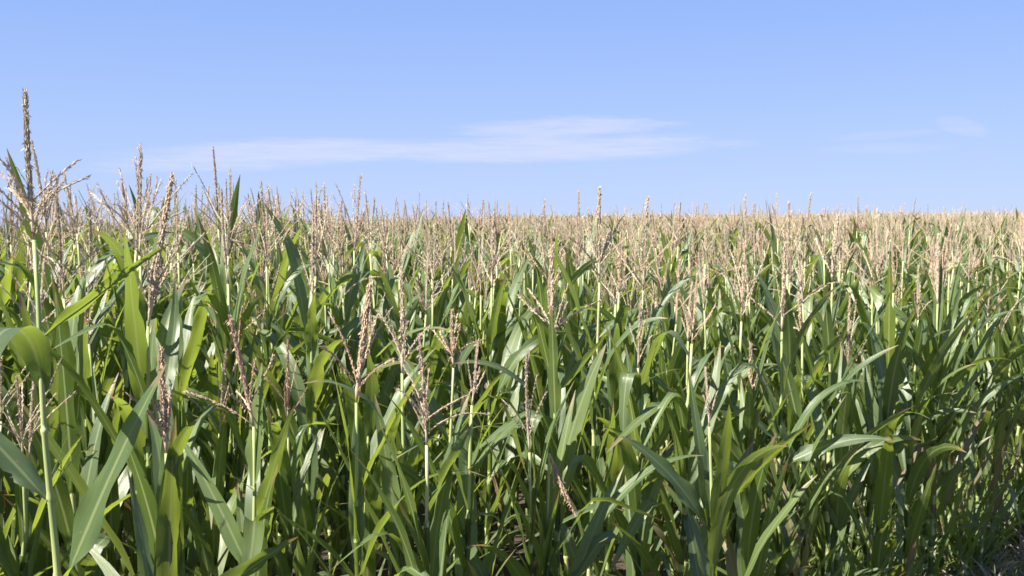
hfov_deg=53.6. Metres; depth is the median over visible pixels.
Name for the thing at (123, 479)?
corn plant
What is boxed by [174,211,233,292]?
corn plant
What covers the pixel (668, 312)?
corn plant
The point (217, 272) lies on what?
corn plant
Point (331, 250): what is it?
corn plant
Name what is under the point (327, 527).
corn plant
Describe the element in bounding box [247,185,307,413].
corn plant
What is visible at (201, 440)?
corn plant
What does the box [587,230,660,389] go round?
corn plant
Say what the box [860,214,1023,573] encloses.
corn plant
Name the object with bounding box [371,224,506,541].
corn plant
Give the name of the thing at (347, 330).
corn plant
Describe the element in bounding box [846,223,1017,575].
corn plant
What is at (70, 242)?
corn plant
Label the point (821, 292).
corn plant
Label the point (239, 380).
corn plant
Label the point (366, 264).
corn plant
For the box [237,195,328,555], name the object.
corn plant
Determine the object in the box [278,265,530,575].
corn plant
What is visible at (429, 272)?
corn plant
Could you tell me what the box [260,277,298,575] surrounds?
corn plant
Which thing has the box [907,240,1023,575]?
corn plant
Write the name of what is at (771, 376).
corn plant
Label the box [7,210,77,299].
corn plant
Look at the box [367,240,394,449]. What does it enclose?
corn plant
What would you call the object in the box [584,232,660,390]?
corn plant
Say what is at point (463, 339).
corn plant
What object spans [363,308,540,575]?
corn plant
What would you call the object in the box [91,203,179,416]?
corn plant
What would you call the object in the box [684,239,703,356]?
corn plant
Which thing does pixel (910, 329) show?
corn plant
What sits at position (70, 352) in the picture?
corn plant
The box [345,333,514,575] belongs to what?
corn plant
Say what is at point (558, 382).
corn plant
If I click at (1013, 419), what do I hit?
corn plant
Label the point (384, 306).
corn plant
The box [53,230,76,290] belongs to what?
corn plant
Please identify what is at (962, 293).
corn plant
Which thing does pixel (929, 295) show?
corn plant
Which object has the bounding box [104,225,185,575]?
corn plant
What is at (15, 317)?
corn plant
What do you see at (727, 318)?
corn plant
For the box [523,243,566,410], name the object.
corn plant
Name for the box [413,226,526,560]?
corn plant
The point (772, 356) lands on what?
corn plant
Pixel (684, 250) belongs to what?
corn plant
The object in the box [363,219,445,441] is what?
corn plant
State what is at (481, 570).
corn plant
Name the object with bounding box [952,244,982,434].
corn plant
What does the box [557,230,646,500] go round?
corn plant
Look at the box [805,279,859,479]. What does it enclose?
corn plant
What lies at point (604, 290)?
corn plant
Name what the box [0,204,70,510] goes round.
corn plant
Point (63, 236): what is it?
corn plant
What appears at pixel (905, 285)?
corn plant
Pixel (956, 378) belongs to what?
corn plant
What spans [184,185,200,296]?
corn plant
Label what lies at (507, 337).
corn plant
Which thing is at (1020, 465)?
corn plant
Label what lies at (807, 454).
corn plant
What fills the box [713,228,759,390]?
corn plant
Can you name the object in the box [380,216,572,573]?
corn plant
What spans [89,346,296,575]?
corn plant
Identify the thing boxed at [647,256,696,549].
corn plant
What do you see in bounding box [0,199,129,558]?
corn plant
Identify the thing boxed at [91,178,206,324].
corn plant
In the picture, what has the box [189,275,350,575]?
corn plant
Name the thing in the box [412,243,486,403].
corn plant
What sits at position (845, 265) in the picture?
corn plant
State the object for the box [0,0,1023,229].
sky
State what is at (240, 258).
corn plant
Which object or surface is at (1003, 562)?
dry litter
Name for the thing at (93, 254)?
corn plant
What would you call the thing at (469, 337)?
corn plant
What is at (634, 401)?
corn plant
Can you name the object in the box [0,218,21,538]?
corn plant
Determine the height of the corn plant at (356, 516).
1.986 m
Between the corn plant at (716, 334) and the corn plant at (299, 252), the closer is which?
the corn plant at (716, 334)
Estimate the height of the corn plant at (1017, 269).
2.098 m
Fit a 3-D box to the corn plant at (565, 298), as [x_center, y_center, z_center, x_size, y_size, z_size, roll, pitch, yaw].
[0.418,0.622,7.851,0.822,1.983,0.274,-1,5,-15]
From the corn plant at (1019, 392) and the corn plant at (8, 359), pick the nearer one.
the corn plant at (8, 359)
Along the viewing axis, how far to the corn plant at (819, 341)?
7.67 m
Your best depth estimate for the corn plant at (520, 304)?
6.36 m
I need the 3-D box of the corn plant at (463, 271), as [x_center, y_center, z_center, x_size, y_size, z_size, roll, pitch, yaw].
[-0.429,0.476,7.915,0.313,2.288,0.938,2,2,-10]
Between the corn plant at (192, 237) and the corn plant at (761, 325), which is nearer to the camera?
the corn plant at (192, 237)
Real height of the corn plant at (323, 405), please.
2.261 m
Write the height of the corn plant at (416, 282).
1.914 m
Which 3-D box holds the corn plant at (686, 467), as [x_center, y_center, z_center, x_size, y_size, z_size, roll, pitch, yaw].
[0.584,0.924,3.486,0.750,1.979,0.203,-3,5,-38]
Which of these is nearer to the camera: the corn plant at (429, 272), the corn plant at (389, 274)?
the corn plant at (389, 274)
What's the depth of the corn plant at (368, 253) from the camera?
7.46 m
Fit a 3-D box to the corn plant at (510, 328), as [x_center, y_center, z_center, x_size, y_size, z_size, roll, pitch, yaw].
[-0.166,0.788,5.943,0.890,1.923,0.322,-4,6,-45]
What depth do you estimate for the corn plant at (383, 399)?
4.58 m
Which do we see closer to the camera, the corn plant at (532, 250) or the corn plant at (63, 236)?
the corn plant at (63, 236)
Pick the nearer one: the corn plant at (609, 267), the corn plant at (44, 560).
the corn plant at (44, 560)
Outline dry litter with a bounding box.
[561,432,1023,575]
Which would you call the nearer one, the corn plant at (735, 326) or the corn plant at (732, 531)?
the corn plant at (732, 531)
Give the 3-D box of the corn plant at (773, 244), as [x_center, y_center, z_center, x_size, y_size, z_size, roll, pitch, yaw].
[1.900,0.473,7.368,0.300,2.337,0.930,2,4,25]
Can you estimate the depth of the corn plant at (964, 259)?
7.39 m
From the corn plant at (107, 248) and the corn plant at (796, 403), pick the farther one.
the corn plant at (107, 248)
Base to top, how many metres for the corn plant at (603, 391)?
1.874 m
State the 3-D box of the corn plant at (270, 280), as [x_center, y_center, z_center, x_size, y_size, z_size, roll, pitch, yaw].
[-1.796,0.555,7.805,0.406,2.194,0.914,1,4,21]
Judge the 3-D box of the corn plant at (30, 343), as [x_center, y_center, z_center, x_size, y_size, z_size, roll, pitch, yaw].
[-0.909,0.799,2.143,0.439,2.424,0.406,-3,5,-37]
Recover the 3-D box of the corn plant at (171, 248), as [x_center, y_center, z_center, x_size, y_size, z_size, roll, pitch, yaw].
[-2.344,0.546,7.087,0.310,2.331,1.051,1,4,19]
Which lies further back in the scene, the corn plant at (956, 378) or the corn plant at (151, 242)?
the corn plant at (151, 242)
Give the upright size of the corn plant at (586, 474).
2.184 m
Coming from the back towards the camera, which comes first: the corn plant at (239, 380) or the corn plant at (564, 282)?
the corn plant at (564, 282)
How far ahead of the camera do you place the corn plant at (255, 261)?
6.01 m
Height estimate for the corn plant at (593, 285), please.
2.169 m
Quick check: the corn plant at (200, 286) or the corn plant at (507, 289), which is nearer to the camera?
the corn plant at (200, 286)
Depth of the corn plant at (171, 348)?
2.91 m
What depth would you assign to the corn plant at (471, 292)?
6.20 m
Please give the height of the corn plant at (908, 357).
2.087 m
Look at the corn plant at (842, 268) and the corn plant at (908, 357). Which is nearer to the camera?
the corn plant at (908, 357)
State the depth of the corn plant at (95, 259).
7.40 m
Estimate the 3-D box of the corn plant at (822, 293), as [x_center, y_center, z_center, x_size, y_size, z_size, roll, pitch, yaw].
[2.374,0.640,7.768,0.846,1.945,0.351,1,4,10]
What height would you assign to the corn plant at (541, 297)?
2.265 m
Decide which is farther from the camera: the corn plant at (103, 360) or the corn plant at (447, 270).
the corn plant at (447, 270)
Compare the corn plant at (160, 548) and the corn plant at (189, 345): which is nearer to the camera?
the corn plant at (160, 548)
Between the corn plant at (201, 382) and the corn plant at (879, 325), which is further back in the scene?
the corn plant at (879, 325)
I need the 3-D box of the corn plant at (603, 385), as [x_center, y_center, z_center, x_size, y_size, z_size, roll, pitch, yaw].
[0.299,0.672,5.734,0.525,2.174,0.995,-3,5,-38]
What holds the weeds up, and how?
on the ground
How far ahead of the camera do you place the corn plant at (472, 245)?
8.30 m
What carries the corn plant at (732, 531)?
on the ground
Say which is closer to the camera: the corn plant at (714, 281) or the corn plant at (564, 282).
the corn plant at (714, 281)
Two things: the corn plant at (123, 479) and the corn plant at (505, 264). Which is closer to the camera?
the corn plant at (123, 479)
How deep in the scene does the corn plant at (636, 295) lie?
7.21 m
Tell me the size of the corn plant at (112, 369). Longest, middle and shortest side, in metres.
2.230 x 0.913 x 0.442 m
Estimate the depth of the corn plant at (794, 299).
5.61 m
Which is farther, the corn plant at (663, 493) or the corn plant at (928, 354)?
the corn plant at (928, 354)
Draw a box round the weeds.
[497,416,1023,575]
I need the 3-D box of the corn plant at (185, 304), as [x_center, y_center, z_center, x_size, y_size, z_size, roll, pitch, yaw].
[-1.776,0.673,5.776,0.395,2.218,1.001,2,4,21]
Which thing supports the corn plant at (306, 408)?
on the ground
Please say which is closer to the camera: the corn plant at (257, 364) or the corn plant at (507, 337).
the corn plant at (257, 364)
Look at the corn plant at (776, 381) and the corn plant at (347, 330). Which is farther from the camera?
the corn plant at (776, 381)
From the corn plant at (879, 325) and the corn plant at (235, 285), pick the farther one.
the corn plant at (235, 285)
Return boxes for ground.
[3,232,1023,575]
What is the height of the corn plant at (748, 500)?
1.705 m
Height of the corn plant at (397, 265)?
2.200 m
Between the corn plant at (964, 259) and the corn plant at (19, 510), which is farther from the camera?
the corn plant at (964, 259)
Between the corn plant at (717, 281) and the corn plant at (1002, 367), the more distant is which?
the corn plant at (717, 281)
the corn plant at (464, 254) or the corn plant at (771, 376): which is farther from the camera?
the corn plant at (464, 254)
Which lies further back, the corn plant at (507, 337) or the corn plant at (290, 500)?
the corn plant at (507, 337)
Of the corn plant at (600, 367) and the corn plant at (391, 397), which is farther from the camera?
the corn plant at (600, 367)
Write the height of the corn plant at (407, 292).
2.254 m
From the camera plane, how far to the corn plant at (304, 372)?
6.08 m
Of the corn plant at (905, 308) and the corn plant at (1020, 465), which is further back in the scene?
the corn plant at (905, 308)
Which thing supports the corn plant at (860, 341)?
on the ground
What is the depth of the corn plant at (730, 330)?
6.78 m
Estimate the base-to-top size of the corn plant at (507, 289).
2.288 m
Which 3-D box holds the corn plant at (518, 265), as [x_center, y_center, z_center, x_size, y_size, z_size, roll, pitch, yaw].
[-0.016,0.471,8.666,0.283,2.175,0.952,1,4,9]
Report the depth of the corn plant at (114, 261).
7.64 m
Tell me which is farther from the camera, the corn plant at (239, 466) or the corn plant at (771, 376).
the corn plant at (771, 376)
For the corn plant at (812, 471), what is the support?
on the ground
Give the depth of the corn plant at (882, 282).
6.79 m
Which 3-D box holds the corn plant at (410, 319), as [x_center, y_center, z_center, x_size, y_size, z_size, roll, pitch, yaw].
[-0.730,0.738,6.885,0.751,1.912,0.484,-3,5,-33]
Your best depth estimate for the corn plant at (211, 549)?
3.15 m
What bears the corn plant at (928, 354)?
on the ground
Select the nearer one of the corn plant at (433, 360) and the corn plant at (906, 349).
the corn plant at (433, 360)
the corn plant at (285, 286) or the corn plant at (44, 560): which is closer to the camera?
the corn plant at (44, 560)
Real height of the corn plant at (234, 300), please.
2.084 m
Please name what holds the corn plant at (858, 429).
on the ground
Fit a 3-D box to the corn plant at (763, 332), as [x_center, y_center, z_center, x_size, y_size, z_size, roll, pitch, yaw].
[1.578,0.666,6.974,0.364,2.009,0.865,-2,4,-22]
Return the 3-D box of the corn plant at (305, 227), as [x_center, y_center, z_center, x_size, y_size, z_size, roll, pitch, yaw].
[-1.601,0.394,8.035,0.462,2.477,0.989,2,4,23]
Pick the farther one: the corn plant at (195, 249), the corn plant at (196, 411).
the corn plant at (195, 249)
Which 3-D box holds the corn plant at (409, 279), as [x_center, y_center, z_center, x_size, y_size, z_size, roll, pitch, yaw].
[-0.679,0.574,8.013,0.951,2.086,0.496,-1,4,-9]
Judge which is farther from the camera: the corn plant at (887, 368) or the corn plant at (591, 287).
the corn plant at (591, 287)
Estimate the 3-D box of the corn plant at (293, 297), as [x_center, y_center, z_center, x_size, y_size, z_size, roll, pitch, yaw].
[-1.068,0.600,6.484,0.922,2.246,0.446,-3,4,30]
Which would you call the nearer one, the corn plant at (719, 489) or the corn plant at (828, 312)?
the corn plant at (719, 489)
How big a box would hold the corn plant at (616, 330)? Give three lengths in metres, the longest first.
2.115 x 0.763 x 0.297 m
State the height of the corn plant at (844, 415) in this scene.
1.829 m
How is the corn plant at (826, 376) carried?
on the ground
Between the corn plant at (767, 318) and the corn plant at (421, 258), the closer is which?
the corn plant at (767, 318)
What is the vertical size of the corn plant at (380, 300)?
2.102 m
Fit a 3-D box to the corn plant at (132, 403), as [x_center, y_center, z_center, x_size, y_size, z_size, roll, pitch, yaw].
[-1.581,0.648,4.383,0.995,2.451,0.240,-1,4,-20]
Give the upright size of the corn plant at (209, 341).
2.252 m
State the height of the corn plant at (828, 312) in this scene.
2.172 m
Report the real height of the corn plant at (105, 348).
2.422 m
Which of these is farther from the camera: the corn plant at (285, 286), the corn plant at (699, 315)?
the corn plant at (699, 315)
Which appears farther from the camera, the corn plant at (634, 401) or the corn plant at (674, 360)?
the corn plant at (674, 360)
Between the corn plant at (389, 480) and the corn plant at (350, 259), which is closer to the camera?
the corn plant at (389, 480)
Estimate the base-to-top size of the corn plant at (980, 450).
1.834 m
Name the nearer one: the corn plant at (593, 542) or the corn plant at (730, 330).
the corn plant at (593, 542)
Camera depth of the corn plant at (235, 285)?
8.29 m
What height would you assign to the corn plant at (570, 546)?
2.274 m
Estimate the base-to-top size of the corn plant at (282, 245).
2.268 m
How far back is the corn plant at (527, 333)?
6.61 m
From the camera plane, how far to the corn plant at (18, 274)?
5.50 m
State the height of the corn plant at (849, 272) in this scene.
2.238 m
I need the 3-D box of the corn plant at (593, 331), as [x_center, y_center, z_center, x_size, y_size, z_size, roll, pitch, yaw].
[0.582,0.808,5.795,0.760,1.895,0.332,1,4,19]
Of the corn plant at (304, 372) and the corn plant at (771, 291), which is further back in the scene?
the corn plant at (771, 291)
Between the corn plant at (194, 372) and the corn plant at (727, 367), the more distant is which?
the corn plant at (194, 372)
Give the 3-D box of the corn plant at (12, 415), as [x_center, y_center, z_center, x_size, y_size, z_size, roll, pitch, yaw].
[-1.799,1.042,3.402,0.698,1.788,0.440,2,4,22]
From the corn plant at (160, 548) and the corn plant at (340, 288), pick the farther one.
the corn plant at (340, 288)
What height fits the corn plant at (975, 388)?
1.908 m
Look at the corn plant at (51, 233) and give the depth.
5.86 m
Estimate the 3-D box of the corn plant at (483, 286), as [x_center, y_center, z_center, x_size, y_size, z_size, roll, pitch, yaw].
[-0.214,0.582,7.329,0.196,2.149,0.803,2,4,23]
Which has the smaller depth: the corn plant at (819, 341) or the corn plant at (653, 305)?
the corn plant at (819, 341)
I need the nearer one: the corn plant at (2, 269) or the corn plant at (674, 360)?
the corn plant at (674, 360)
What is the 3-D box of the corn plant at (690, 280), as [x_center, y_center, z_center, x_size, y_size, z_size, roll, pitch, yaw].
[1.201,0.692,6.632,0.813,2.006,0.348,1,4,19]
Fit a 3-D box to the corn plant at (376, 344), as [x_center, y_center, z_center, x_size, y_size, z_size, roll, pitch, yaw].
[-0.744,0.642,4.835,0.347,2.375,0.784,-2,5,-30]
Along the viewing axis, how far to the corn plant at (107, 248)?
6.97 m
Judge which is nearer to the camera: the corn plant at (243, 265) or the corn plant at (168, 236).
the corn plant at (168, 236)
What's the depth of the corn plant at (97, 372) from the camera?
6.54 m
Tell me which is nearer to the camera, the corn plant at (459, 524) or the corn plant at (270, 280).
the corn plant at (459, 524)
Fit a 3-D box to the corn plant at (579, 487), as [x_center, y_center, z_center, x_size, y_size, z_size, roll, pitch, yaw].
[0.452,0.817,4.813,0.940,2.009,0.406,-2,4,-29]
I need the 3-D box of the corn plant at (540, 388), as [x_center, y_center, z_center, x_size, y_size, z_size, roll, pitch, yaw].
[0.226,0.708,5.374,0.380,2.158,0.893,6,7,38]
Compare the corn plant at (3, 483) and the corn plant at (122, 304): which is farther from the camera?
the corn plant at (3, 483)
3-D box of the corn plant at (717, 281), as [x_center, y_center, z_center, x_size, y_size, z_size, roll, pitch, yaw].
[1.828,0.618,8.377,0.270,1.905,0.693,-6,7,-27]
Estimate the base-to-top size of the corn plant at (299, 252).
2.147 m
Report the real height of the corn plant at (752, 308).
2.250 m
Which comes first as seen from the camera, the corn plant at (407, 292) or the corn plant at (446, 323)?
the corn plant at (407, 292)
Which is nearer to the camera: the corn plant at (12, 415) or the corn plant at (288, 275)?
the corn plant at (12, 415)
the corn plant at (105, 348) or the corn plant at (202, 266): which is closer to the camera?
the corn plant at (105, 348)
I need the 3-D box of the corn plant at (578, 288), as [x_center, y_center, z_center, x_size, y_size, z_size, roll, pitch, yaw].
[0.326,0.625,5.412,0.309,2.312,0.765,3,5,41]
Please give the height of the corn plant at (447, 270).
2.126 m
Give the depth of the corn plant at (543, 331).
4.41 m
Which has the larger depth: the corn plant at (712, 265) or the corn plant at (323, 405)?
the corn plant at (712, 265)
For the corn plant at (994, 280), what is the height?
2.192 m
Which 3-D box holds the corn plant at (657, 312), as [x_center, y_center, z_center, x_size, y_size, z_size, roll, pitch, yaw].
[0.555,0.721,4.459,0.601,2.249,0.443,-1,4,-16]
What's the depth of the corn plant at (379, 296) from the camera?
7.61 m
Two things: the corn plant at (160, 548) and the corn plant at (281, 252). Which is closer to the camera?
the corn plant at (160, 548)
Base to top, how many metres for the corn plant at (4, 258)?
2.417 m
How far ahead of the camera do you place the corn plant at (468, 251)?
8.17 m
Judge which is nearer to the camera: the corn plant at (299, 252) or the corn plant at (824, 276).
the corn plant at (824, 276)
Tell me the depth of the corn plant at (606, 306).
7.16 m
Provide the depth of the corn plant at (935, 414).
5.24 m
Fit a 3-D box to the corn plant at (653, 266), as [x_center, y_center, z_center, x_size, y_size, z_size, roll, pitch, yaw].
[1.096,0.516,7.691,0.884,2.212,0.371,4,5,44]
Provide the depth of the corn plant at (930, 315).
7.50 m
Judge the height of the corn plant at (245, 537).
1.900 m
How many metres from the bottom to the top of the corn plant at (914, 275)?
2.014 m
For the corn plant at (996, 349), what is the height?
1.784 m
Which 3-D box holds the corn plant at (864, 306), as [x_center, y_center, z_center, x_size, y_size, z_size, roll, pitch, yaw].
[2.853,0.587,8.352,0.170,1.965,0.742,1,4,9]
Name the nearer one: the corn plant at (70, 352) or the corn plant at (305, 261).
the corn plant at (70, 352)
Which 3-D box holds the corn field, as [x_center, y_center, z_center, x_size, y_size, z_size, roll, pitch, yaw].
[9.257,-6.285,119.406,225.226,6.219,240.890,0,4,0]
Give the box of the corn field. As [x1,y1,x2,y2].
[0,172,1023,449]
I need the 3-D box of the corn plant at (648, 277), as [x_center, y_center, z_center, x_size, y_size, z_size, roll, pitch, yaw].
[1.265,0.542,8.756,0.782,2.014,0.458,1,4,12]
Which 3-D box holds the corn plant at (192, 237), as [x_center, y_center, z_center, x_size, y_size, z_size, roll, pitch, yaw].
[-1.335,0.593,4.727,1.096,2.503,0.322,1,4,17]
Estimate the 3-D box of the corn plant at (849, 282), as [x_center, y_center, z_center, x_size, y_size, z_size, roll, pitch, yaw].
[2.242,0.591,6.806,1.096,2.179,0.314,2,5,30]
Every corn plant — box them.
[0,88,171,575]
[0,140,174,575]
[0,172,204,465]
[0,173,27,409]
[0,191,18,282]
[0,191,105,447]
[0,193,115,354]
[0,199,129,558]
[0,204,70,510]
[0,214,33,517]
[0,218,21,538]
[0,239,98,575]
[0,352,95,575]
[0,358,153,575]
[0,373,139,575]
[1,217,52,528]
[2,172,247,575]
[2,270,162,575]
[4,210,124,485]
[7,174,136,575]
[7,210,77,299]
[10,196,87,545]
[10,196,112,466]
[21,234,114,557]
[26,188,115,408]
[27,248,222,575]
[52,191,127,388]
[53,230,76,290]
[55,152,257,575]
[65,216,167,357]
[66,244,124,541]
[68,220,102,387]
[75,183,123,398]
[78,225,119,383]
[87,259,220,573]
[89,145,192,533]
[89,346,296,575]
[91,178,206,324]
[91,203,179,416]
[95,298,240,509]
[99,220,222,507]
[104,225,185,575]
[105,217,245,495]
[115,199,179,406]
[116,178,285,573]
[122,223,181,317]
[142,193,194,285]
[143,225,230,575]
[145,147,323,567]
[164,252,214,514]
[168,211,257,519]
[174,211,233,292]
[175,189,351,575]
[179,185,255,407]
[183,349,270,575]
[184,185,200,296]
[184,314,294,575]
[185,212,273,342]
[186,273,339,575]
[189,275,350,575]
[190,195,417,575]
[190,257,326,509]
[192,170,271,571]
[193,181,340,575]
[200,209,220,446]
[202,266,249,483]
[212,206,294,540]
[220,281,485,575]
[231,181,448,575]
[231,256,292,398]
[232,244,291,460]
[233,243,304,463]
[235,241,259,344]
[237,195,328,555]
[246,201,386,572]
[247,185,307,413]
[248,338,342,575]
[251,215,317,317]
[253,223,354,575]
[254,203,370,438]
[258,211,294,281]
[259,237,306,384]
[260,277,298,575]
[261,224,424,575]
[261,229,294,287]
[270,225,306,387]
[274,190,460,575]
[274,206,359,479]
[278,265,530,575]
[287,207,369,471]
[291,239,358,566]
[296,181,336,326]
[297,201,409,514]
[303,205,421,569]
[305,233,379,575]
[307,173,389,574]
[330,338,535,575]
[334,197,391,356]
[335,254,470,565]
[340,275,434,575]
[344,231,381,466]
[344,243,363,270]
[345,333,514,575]
[358,257,443,405]
[362,228,382,304]
[363,211,453,575]
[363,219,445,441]
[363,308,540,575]
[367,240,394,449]
[371,216,435,415]
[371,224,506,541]
[372,256,410,549]
[375,201,458,548]
[378,232,461,487]
[378,251,419,311]
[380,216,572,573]
[385,230,473,438]
[396,211,444,413]
[404,247,532,575]
[406,215,473,562]
[407,243,467,356]
[407,252,435,334]
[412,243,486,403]
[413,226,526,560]
[414,225,461,437]
[433,261,538,526]
[434,237,489,376]
[439,225,490,412]
[442,204,473,420]
[445,247,518,452]
[446,390,643,575]
[447,199,533,339]
[449,208,539,575]
[455,238,520,544]
[455,243,703,575]
[456,220,490,329]
[461,202,509,310]
[470,201,562,505]
[471,354,663,575]
[472,229,661,575]
[484,253,523,350]
[495,186,675,575]
[499,219,611,575]
[500,221,541,288]
[501,211,540,541]
[505,249,685,557]
[507,216,522,468]
[509,245,539,555]
[510,188,591,568]
[515,198,566,516]
[517,300,749,575]
[522,214,640,526]
[522,228,545,536]
[523,217,544,286]
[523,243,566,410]
[523,244,603,367]
[524,215,606,528]
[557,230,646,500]
[557,249,597,393]
[558,241,648,413]
[564,196,700,574]
[567,222,651,439]
[573,230,652,575]
[582,266,660,456]
[582,268,637,524]
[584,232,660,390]
[585,240,628,422]
[586,255,617,415]
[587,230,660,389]
[587,281,637,567]
[590,237,663,352]
[598,283,713,570]
[601,268,684,511]
[603,281,738,575]
[603,282,703,575]
[606,206,740,551]
[607,231,658,317]
[607,270,769,575]
[619,260,707,550]
[621,366,816,575]
[626,261,653,340]
[628,235,696,452]
[629,203,723,359]
[629,232,711,556]
[632,211,695,469]
[645,271,694,426]
[647,253,776,567]
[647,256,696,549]
[652,242,754,416]
[653,238,756,515]
[661,194,810,517]
[663,238,862,575]
[666,343,798,575]
[673,202,760,515]
[682,259,744,519]
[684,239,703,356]
[685,237,830,546]
[685,242,892,575]
[690,270,752,373]
[696,236,737,394]
[697,291,914,575]
[699,230,772,420]
[707,240,771,445]
[707,253,731,322]
[708,229,847,485]
[708,240,763,380]
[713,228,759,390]
[714,262,749,469]
[719,201,897,575]
[723,202,781,491]
[734,261,849,488]
[738,214,922,575]
[740,220,772,510]
[744,248,866,506]
[746,194,804,487]
[748,237,871,575]
[760,192,844,522]
[763,270,846,517]
[765,258,780,439]
[766,245,853,384]
[771,220,837,350]
[776,214,931,466]
[781,215,868,497]
[792,240,821,424]
[793,290,867,575]
[796,224,961,572]
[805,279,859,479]
[810,237,868,329]
[810,239,846,482]
[812,205,858,459]
[816,242,898,394]
[817,276,880,398]
[821,230,950,575]
[830,240,873,493]
[833,207,954,505]
[836,208,978,568]
[837,252,921,312]
[843,222,927,575]
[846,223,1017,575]
[849,241,867,468]
[855,233,998,575]
[858,270,931,469]
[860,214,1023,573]
[861,266,975,575]
[885,236,976,466]
[893,223,1016,455]
[893,275,916,446]
[894,248,1012,575]
[895,237,972,441]
[905,243,946,443]
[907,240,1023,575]
[912,250,1022,458]
[916,244,949,424]
[916,274,1023,502]
[938,271,1023,545]
[941,241,1015,446]
[943,254,975,430]
[951,231,1023,534]
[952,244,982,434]
[962,211,1023,456]
[966,276,1023,550]
[971,239,1023,497]
[975,261,1023,517]
[1007,231,1023,437]
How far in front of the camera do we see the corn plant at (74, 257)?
5.89 m
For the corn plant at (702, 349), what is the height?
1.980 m
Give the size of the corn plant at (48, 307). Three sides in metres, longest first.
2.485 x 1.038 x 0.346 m
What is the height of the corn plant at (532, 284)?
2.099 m
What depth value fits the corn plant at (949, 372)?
8.02 m
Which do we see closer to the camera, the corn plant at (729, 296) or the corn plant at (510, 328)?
the corn plant at (510, 328)
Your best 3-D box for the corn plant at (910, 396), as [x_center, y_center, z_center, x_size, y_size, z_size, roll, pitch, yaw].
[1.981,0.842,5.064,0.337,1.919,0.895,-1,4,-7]
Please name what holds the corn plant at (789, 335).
on the ground
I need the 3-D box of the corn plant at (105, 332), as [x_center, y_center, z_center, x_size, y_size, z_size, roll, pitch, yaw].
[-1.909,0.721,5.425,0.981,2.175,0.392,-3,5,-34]
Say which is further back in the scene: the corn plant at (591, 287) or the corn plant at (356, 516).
the corn plant at (591, 287)
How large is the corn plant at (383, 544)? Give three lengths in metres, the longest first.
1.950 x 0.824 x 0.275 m
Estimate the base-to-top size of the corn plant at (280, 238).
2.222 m
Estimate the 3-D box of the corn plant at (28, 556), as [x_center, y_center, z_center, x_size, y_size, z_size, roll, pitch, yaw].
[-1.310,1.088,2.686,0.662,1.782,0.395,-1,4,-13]
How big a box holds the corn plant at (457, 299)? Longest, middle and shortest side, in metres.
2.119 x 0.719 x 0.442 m
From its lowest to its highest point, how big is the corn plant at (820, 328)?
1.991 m
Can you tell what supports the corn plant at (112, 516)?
on the ground
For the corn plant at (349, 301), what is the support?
on the ground
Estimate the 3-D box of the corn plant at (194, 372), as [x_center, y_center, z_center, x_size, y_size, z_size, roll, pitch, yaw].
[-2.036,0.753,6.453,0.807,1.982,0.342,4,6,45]
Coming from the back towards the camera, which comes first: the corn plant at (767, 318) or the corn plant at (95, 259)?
the corn plant at (95, 259)
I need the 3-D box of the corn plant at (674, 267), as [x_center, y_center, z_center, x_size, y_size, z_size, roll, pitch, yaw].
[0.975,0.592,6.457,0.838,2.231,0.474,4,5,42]
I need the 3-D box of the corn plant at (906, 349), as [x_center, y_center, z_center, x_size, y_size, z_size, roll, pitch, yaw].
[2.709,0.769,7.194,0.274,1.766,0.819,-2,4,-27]
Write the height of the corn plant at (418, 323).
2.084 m
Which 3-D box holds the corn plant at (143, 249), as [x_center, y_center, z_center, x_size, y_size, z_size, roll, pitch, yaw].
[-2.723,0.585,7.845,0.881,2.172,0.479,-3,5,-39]
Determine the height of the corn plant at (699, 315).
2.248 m
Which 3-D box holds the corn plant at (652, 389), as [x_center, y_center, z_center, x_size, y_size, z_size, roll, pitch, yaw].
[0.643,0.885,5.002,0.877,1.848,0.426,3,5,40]
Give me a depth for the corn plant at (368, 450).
3.55 m
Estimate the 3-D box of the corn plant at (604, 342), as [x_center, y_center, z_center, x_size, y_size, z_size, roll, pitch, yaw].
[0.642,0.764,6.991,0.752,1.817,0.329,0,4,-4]
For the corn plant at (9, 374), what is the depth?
5.36 m
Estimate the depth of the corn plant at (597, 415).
6.20 m
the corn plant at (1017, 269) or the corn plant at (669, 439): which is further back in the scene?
the corn plant at (1017, 269)
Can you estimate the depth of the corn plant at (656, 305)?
7.60 m
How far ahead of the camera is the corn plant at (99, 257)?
7.56 m
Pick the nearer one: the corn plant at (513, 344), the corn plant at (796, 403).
the corn plant at (796, 403)
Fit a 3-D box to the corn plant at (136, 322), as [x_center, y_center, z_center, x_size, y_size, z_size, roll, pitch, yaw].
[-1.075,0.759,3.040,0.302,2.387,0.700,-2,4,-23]

